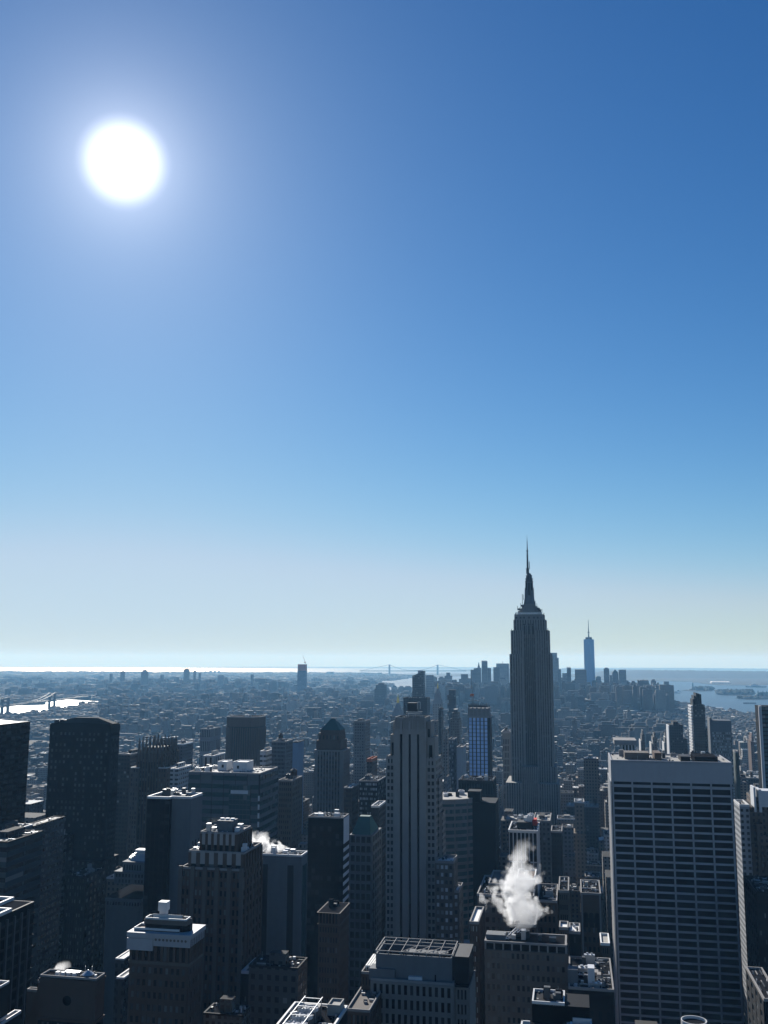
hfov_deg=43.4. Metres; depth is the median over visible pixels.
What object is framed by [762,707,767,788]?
window
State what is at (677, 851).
window
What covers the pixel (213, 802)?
window
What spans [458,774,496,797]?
dark crown block
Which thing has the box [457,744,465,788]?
pale blank slab
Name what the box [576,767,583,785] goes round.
city building
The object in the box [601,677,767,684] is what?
shore
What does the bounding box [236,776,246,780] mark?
window
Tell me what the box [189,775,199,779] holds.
window
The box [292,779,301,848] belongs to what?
window
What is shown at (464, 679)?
cube topped block
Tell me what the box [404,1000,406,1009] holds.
window
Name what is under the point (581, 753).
city building
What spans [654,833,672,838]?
window
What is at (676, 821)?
window
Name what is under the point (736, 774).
green flank block
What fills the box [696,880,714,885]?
window
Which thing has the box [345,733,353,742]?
city building
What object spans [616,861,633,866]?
window
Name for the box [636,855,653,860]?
window
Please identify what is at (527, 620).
window
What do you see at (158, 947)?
window
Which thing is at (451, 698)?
curved dark tower
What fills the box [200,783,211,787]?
window
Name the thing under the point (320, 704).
housing tower
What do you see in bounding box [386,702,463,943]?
setback tower
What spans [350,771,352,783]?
city building
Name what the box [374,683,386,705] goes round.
solitary slab
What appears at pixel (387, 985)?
window
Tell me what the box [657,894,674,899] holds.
window
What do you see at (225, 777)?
window
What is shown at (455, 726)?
crowned stone tower
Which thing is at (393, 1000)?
window
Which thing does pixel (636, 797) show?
window
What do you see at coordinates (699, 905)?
window
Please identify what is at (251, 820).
window
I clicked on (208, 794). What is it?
window
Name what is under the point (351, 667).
hills
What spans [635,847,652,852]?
window
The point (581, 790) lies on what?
city building
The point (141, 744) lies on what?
city building
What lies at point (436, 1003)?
window
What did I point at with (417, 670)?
suspension bridge
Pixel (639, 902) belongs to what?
window
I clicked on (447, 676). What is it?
crowned block
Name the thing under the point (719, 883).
window
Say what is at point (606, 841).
city building
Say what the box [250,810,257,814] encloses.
window
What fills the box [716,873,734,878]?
window
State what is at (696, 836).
window
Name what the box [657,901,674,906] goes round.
window
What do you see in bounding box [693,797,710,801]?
window
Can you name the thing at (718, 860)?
window
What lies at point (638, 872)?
window
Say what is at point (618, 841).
window
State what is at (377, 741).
city building
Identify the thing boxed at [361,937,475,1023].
truss roof block
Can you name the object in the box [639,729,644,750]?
lit edge apartment
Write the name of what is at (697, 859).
window
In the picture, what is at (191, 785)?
window
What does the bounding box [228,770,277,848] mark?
window
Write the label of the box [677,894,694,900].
window
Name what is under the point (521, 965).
colonnaded block
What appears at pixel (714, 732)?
window
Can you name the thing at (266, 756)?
white banded block
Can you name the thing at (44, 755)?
city building
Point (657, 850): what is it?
window
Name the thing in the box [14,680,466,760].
land
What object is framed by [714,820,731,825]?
window
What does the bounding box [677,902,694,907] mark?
window
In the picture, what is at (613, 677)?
pyramid office tower
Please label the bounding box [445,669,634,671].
hills
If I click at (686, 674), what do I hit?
hills
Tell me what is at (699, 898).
window
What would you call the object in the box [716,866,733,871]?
window
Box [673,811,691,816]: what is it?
window
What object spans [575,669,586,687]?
brownish slab
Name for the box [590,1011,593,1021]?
window
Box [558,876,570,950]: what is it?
tall stone wing
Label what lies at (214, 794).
window
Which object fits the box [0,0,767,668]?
sky
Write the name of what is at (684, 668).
hills
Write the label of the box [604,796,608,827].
city building
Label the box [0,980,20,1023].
terrace building
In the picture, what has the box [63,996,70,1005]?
round window
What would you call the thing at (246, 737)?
chamfered tower
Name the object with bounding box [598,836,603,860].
city building
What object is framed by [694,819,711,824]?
window
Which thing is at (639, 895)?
window
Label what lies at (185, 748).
dark glow tower
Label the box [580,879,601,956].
arcaded tower
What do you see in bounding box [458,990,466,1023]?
window
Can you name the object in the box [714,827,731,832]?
window
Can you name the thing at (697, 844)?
window
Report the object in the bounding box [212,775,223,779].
window
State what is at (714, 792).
window
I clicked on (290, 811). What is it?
arched top tower
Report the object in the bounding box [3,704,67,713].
river
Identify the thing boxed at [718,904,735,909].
window
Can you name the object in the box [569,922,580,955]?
building
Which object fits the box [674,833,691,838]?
window
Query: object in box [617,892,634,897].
window
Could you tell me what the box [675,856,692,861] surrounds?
window
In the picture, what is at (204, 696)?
housing tower
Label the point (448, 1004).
window
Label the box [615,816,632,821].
window
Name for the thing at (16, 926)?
finned block
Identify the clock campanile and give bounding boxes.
[433,684,442,745]
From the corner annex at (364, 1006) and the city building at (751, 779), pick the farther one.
the city building at (751, 779)
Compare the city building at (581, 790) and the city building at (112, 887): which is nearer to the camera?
the city building at (112, 887)
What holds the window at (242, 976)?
in the scalloped tower at (220, 879)
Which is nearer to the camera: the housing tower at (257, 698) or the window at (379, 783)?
the window at (379, 783)
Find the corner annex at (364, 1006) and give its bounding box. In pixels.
[348,987,381,1023]
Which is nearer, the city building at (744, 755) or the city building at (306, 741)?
the city building at (744, 755)
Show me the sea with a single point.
(714, 699)
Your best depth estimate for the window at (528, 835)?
666.90 m
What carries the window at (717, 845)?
in the gridded tower at (675, 924)
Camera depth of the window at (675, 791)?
559.54 m
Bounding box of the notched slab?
[142,788,204,921]
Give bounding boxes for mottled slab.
[707,717,734,820]
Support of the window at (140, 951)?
in the corniced tower at (164, 947)
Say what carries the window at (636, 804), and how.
in the gridded tower at (675, 924)
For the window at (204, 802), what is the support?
in the banded office at (245, 792)
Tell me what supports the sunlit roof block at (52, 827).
on the land
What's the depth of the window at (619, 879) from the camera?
558.17 m
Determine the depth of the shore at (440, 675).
18323.31 m
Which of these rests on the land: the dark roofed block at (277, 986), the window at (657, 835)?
the dark roofed block at (277, 986)
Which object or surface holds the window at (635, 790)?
in the gridded tower at (675, 924)
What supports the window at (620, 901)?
in the gridded tower at (675, 924)
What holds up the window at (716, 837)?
in the gridded tower at (675, 924)
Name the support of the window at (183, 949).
in the corniced tower at (164, 947)
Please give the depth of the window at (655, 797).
561.04 m
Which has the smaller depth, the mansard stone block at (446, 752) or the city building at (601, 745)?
the mansard stone block at (446, 752)
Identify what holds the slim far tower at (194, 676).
on the land
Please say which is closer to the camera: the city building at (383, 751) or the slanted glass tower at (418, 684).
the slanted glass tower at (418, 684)
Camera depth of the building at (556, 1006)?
277.98 m
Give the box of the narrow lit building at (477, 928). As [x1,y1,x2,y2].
[469,906,484,1023]
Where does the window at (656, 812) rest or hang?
in the gridded tower at (675, 924)
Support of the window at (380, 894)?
in the copper roof building at (365, 865)
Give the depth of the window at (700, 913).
545.91 m
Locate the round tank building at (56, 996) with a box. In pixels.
[25,966,105,1023]
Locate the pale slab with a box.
[426,675,433,699]
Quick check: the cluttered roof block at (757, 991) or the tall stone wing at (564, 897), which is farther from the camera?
the tall stone wing at (564, 897)
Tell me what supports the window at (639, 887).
in the gridded tower at (675, 924)
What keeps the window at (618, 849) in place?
in the gridded tower at (675, 924)
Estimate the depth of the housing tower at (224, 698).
4963.23 m
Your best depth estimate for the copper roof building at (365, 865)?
625.64 m
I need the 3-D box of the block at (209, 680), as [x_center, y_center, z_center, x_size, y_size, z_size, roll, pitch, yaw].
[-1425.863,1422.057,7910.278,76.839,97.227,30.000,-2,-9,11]
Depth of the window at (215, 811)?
650.66 m
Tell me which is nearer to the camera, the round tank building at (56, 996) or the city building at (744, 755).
the round tank building at (56, 996)
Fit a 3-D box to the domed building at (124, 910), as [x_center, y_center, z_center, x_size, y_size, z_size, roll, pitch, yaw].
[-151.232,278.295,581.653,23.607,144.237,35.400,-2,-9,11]
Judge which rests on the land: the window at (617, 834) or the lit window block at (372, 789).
the lit window block at (372, 789)
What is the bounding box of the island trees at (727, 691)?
[715,688,755,694]
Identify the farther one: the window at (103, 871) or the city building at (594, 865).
the city building at (594, 865)
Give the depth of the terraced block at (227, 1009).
366.78 m
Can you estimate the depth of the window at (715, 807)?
554.10 m
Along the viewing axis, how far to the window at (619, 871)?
558.85 m
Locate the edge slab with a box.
[0,720,29,823]
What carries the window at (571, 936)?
in the building at (575, 937)
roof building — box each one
[277,996,347,1023]
[348,815,381,1004]
[367,756,376,775]
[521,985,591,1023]
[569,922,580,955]
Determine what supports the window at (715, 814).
in the gridded tower at (675, 924)
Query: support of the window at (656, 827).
in the gridded tower at (675, 924)
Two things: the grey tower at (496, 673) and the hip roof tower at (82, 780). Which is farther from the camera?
the grey tower at (496, 673)
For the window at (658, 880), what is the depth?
554.10 m
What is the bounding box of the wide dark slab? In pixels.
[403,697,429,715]
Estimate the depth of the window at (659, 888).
553.42 m
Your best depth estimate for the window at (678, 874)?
552.61 m
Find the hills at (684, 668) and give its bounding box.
[562,668,767,669]
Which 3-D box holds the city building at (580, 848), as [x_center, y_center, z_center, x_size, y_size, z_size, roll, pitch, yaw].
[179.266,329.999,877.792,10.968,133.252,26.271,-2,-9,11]
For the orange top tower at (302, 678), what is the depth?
6126.42 m
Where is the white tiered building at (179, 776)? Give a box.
[170,762,191,790]
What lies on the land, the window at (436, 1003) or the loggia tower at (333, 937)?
the loggia tower at (333, 937)
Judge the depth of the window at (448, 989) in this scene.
312.11 m
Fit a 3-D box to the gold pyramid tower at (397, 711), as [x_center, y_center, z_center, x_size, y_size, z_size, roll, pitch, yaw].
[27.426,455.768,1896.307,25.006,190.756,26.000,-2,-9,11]
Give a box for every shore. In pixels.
[403,673,470,676]
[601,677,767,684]
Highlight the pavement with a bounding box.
[371,755,503,817]
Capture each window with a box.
[0,723,29,822]
[48,732,118,966]
[57,837,71,969]
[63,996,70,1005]
[83,871,104,969]
[128,752,177,856]
[138,950,141,959]
[151,950,153,960]
[157,946,160,960]
[163,947,166,960]
[169,947,172,961]
[176,947,178,961]
[182,948,184,962]
[188,960,200,1023]
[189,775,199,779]
[189,783,199,787]
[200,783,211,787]
[200,792,210,796]
[201,775,211,779]
[202,800,210,804]
[202,809,210,812]
[202,817,210,821]
[204,862,260,1008]
[211,809,222,813]
[211,817,219,821]
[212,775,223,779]
[212,784,222,788]
[212,792,222,796]
[212,801,222,804]
[224,776,234,780]
[224,784,234,788]
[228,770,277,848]
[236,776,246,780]
[241,976,248,1000]
[248,776,258,780]
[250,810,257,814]
[250,819,257,823]
[251,785,258,789]
[251,793,258,797]
[251,802,257,806]
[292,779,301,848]
[306,904,323,1002]
[317,805,338,811]
[319,735,337,739]
[339,968,347,989]
[346,787,357,875]
[373,894,380,953]
[378,780,383,800]
[386,984,388,993]
[392,999,394,1008]
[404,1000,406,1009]
[416,986,418,995]
[428,758,440,942]
[429,987,431,996]
[435,1002,437,1011]
[437,865,462,943]
[443,803,472,938]
[447,988,449,997]
[447,1003,450,1012]
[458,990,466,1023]
[459,783,491,794]
[503,738,510,805]
[507,620,557,823]
[510,832,536,861]
[523,624,533,634]
[571,936,578,954]
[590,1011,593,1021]
[599,1011,601,1021]
[607,1012,610,1022]
[614,787,631,792]
[614,794,631,799]
[614,802,631,806]
[615,809,631,814]
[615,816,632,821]
[615,824,632,829]
[615,831,632,836]
[616,839,632,844]
[616,846,633,851]
[616,854,633,859]
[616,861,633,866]
[616,869,634,874]
[617,876,634,882]
[617,884,634,889]
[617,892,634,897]
[617,899,635,904]
[618,907,635,912]
[618,911,741,1023]
[633,787,650,792]
[633,795,650,800]
[634,802,651,807]
[634,810,651,815]
[634,817,651,822]
[635,825,652,830]
[635,832,652,837]
[635,840,652,845]
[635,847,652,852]
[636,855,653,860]
[636,862,653,867]
[636,870,653,875]
[636,877,654,882]
[637,885,654,890]
[637,893,654,898]
[637,900,654,905]
[637,908,655,913]
[653,788,670,793]
[653,795,670,800]
[653,803,670,808]
[654,810,671,815]
[654,818,671,823]
[654,825,671,830]
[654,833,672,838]
[655,840,672,845]
[655,848,672,853]
[655,855,673,861]
[656,863,673,868]
[656,871,673,876]
[656,878,673,883]
[656,886,674,891]
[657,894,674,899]
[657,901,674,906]
[657,909,675,914]
[672,788,690,793]
[673,796,690,801]
[673,803,690,808]
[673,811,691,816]
[674,818,691,823]
[674,826,691,831]
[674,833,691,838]
[675,841,692,846]
[675,849,692,854]
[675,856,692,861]
[675,864,693,869]
[676,871,693,877]
[676,879,693,884]
[676,887,694,892]
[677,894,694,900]
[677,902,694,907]
[677,910,695,915]
[692,789,709,794]
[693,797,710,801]
[693,804,710,809]
[693,812,710,816]
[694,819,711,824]
[694,827,711,832]
[694,834,712,839]
[695,842,712,847]
[695,849,712,854]
[695,857,713,862]
[696,865,713,870]
[696,872,713,877]
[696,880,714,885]
[697,888,714,893]
[697,895,714,901]
[697,903,715,908]
[712,790,730,794]
[713,732,734,819]
[713,797,730,802]
[713,805,730,810]
[713,812,731,817]
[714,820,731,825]
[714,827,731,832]
[714,835,732,840]
[715,843,732,848]
[715,850,733,855]
[715,858,733,863]
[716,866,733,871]
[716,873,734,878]
[716,881,734,886]
[717,889,734,894]
[717,896,735,902]
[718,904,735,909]
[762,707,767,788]
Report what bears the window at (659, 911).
in the gridded tower at (675, 924)
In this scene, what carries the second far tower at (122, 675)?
on the land
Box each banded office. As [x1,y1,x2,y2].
[188,760,277,849]
[443,789,498,939]
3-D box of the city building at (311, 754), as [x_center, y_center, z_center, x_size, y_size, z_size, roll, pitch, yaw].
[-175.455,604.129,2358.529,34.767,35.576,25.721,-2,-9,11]
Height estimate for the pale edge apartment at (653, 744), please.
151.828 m
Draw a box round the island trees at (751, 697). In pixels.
[736,695,767,698]
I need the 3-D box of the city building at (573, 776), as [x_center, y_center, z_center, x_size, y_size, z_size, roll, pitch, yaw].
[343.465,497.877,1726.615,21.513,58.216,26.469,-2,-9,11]
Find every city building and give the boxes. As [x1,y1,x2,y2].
[27,766,36,772]
[30,755,42,767]
[33,786,43,797]
[37,762,47,767]
[38,752,48,762]
[38,765,47,781]
[103,866,129,963]
[119,744,130,751]
[135,735,143,740]
[136,741,148,747]
[270,732,276,739]
[281,733,292,738]
[296,842,307,850]
[297,736,308,751]
[303,761,313,767]
[303,770,313,803]
[306,751,314,758]
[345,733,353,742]
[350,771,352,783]
[370,738,380,745]
[378,745,389,758]
[378,759,385,768]
[385,871,385,939]
[494,746,502,752]
[494,767,502,805]
[503,815,526,852]
[557,814,574,842]
[560,784,578,797]
[560,790,573,814]
[562,823,575,883]
[564,775,572,790]
[565,762,574,776]
[566,799,599,858]
[569,774,577,785]
[570,884,581,944]
[574,798,586,900]
[576,759,583,769]
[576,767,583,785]
[577,749,590,758]
[578,784,584,800]
[583,754,600,835]
[585,871,604,932]
[587,847,598,860]
[587,860,602,881]
[588,741,598,758]
[595,740,604,756]
[598,760,607,767]
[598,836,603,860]
[599,764,606,783]
[599,787,607,828]
[603,828,609,850]
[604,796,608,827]
[610,742,617,749]
[613,745,620,752]
[733,740,742,749]
[740,748,748,770]
[740,772,758,791]
[743,771,758,775]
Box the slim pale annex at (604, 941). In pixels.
[599,933,609,957]
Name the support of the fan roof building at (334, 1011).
on the land
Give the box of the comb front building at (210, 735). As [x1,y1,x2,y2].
[199,725,220,767]
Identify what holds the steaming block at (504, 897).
on the land
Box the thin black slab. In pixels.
[371,800,385,944]
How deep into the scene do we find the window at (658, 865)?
555.32 m
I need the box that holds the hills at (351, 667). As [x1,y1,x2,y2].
[181,667,492,668]
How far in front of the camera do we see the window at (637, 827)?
560.49 m
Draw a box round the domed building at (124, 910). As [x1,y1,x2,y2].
[103,848,144,1023]
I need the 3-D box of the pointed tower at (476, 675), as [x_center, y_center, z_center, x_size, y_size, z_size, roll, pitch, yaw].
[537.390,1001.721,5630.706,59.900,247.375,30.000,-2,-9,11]
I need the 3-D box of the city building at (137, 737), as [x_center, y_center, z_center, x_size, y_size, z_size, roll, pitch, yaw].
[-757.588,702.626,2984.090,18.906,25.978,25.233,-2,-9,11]
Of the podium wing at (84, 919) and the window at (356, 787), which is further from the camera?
the window at (356, 787)
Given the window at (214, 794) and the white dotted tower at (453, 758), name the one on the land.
the white dotted tower at (453, 758)
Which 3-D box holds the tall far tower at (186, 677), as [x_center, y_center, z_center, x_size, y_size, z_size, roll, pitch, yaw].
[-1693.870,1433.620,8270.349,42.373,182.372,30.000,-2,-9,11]
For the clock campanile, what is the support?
on the land
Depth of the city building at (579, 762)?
2024.43 m
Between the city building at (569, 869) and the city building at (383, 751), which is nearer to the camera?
the city building at (569, 869)
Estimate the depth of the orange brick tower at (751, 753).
1858.03 m
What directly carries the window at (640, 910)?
in the gridded tower at (675, 924)
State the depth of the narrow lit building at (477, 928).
418.38 m
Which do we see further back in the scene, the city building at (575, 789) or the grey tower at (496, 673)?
the grey tower at (496, 673)
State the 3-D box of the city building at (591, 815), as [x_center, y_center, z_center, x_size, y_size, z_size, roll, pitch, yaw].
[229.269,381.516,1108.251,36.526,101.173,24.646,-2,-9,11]
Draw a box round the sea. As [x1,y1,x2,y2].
[0,668,767,712]
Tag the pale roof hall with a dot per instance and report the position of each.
(544, 820)
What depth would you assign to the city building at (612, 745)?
2599.58 m
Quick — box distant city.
[0,671,758,1023]
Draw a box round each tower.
[45,717,119,969]
[109,674,112,682]
[120,671,124,680]
[127,734,185,858]
[127,900,205,1023]
[140,710,147,718]
[141,670,147,684]
[158,675,168,683]
[177,740,192,770]
[177,817,262,1023]
[183,668,189,682]
[193,671,195,681]
[201,694,210,701]
[217,675,227,689]
[217,696,229,701]
[225,714,265,765]
[250,674,265,686]
[251,696,264,700]
[263,714,269,729]
[269,680,277,691]
[271,692,281,700]
[271,733,292,814]
[277,768,302,849]
[292,740,303,828]
[297,664,306,693]
[314,718,349,812]
[317,898,349,1004]
[318,702,323,720]
[344,783,358,883]
[353,718,369,784]
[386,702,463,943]
[391,696,402,733]
[412,670,424,696]
[434,707,443,778]
[447,690,455,737]
[448,737,456,791]
[450,709,461,745]
[468,703,492,775]
[471,662,480,687]
[482,661,490,686]
[493,667,499,682]
[508,813,540,887]
[550,653,558,680]
[558,669,561,694]
[562,673,566,682]
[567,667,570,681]
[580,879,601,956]
[584,623,594,685]
[604,668,609,682]
[608,750,743,1023]
[609,670,618,684]
[619,670,626,683]
[666,720,687,753]
[681,1015,706,1023]
[688,692,706,753]
[706,727,708,753]
[744,785,767,876]
[747,732,755,770]
[755,705,767,788]
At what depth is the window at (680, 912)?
549.38 m
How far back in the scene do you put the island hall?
6773.44 m
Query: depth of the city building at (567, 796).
1264.73 m
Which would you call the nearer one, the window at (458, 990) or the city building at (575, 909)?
the window at (458, 990)
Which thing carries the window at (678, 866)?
in the gridded tower at (675, 924)
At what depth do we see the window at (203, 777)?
655.60 m
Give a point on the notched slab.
(173, 823)
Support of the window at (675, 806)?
in the gridded tower at (675, 924)
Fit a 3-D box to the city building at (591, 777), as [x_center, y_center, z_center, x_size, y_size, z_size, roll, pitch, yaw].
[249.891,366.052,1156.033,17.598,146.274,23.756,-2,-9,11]
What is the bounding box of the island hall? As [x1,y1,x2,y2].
[755,690,767,695]
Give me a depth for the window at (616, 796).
565.30 m
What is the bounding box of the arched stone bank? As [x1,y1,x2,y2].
[501,727,510,809]
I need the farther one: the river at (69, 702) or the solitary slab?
the river at (69, 702)
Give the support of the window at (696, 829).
in the gridded tower at (675, 924)
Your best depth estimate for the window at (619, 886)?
557.63 m
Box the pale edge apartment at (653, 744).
[649,732,657,753]
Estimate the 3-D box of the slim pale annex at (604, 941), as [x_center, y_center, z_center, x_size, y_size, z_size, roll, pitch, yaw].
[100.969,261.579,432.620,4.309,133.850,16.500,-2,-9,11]
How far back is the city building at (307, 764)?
2024.65 m
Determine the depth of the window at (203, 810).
652.09 m
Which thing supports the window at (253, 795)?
in the banded office at (245, 792)
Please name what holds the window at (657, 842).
in the gridded tower at (675, 924)
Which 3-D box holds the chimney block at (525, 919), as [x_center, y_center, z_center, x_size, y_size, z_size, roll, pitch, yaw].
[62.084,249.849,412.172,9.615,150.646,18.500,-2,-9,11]
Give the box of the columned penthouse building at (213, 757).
[203,750,225,766]
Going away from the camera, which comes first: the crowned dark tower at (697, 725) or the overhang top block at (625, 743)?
the overhang top block at (625, 743)
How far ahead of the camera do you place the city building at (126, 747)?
2560.73 m
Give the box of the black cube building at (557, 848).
[551,824,563,885]
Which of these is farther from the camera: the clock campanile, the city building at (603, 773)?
the clock campanile
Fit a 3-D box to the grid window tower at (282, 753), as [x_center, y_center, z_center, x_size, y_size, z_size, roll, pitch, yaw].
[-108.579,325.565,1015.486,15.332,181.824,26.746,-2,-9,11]
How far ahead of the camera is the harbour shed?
11361.85 m
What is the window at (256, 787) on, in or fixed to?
in the banded office at (245, 792)
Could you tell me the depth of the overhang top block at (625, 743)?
1232.88 m
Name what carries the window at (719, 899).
in the gridded tower at (675, 924)
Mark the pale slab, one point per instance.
(430, 686)
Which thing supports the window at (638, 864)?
in the gridded tower at (675, 924)
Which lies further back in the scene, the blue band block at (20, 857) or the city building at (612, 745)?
the city building at (612, 745)
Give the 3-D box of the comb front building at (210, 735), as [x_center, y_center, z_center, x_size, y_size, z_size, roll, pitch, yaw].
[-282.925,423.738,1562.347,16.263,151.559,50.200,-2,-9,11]
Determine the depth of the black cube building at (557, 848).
719.05 m
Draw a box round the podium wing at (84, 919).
[62,863,105,969]
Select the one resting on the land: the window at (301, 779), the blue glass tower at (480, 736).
the blue glass tower at (480, 736)
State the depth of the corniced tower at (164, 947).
331.31 m
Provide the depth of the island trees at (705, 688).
8525.17 m
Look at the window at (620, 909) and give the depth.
555.66 m
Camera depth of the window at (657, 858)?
556.00 m
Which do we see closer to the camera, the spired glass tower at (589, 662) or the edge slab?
the edge slab
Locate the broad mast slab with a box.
[496,662,509,681]
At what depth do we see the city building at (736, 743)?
2568.93 m
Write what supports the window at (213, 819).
in the banded office at (245, 792)
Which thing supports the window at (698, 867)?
in the gridded tower at (675, 924)
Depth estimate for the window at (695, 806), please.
556.13 m
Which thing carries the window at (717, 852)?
in the gridded tower at (675, 924)
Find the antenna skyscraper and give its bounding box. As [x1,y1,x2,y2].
[506,544,560,825]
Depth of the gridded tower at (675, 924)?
552.49 m
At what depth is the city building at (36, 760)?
2176.63 m
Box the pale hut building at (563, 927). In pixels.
[559,921,569,964]
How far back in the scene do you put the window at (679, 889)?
551.26 m
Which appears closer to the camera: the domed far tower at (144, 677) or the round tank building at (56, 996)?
the round tank building at (56, 996)
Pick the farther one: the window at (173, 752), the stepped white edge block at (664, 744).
the stepped white edge block at (664, 744)
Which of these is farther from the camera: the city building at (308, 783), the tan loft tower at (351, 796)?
the city building at (308, 783)
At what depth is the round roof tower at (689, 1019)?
262.71 m
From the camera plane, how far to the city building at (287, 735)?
2808.02 m
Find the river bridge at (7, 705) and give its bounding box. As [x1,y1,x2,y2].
[0,693,93,713]
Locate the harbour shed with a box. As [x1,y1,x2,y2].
[710,681,729,683]
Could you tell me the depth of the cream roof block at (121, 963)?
455.57 m
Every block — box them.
[0,820,32,830]
[0,826,42,986]
[0,896,33,1023]
[29,814,64,986]
[57,829,73,969]
[113,950,129,1023]
[115,968,128,1023]
[203,995,250,1023]
[205,679,214,682]
[248,950,307,1023]
[260,747,271,766]
[261,845,307,956]
[359,774,385,870]
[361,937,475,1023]
[443,728,448,791]
[444,673,451,678]
[445,775,450,791]
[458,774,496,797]
[459,674,470,684]
[477,859,537,936]
[484,927,567,1023]
[514,910,537,932]
[537,881,558,933]
[568,952,614,1023]
[613,737,636,750]
[637,680,649,685]
[662,732,666,753]
[733,750,740,798]
[743,875,767,975]
[745,966,767,1023]
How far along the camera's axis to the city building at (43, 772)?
1914.83 m
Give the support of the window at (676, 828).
in the gridded tower at (675, 924)
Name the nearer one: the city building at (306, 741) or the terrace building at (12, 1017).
the terrace building at (12, 1017)
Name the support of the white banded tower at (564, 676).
on the land
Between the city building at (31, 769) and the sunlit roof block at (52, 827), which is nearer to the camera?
the sunlit roof block at (52, 827)
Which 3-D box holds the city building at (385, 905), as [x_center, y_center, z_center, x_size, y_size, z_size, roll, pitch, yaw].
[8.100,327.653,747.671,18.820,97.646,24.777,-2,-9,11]
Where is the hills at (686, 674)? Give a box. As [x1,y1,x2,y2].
[561,670,767,678]
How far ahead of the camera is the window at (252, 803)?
646.54 m
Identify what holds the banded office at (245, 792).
on the land
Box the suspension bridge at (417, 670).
[361,665,464,674]
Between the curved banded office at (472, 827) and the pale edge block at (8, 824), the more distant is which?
the curved banded office at (472, 827)
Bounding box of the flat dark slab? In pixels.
[114,749,137,866]
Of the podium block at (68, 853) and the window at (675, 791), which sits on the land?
the podium block at (68, 853)
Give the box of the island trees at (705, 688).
[694,686,714,690]
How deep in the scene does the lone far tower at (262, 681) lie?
7620.86 m
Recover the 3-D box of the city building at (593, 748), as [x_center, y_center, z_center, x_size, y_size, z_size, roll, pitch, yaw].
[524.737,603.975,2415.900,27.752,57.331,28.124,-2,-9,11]
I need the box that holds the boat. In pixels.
[746,684,766,686]
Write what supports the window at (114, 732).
in the hip roof tower at (82, 780)
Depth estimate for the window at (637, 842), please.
559.26 m
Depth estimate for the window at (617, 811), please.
563.92 m
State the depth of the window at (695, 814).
555.59 m
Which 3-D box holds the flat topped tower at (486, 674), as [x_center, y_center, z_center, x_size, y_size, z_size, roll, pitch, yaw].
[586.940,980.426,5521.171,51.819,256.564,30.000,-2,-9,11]
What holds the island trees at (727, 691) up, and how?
on the island
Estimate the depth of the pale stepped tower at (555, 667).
5350.20 m
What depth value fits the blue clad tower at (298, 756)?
1137.54 m
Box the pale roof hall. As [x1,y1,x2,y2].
[534,812,551,883]
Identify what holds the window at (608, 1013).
in the roof block at (590, 975)
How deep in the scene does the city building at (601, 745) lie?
2450.97 m
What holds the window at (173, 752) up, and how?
in the spiky crown tower at (156, 761)
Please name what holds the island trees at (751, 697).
on the island
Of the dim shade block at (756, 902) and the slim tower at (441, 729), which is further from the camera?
the slim tower at (441, 729)
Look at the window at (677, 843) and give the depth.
555.18 m
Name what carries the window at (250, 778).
in the banded office at (245, 792)
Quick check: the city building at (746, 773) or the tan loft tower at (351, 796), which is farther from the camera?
the city building at (746, 773)
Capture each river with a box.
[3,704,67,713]
[46,700,97,704]
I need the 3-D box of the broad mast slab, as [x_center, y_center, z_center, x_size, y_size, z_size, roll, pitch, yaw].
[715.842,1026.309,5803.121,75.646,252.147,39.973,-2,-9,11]
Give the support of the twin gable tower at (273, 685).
on the land
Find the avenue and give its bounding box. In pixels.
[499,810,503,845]
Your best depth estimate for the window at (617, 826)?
562.55 m
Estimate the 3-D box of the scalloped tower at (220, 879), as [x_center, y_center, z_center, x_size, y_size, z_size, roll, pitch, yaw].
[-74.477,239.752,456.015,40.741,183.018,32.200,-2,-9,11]
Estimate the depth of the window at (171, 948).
331.11 m
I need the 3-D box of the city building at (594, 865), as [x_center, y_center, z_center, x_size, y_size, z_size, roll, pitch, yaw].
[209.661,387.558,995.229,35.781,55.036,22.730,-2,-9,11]
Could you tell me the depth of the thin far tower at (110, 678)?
8711.50 m

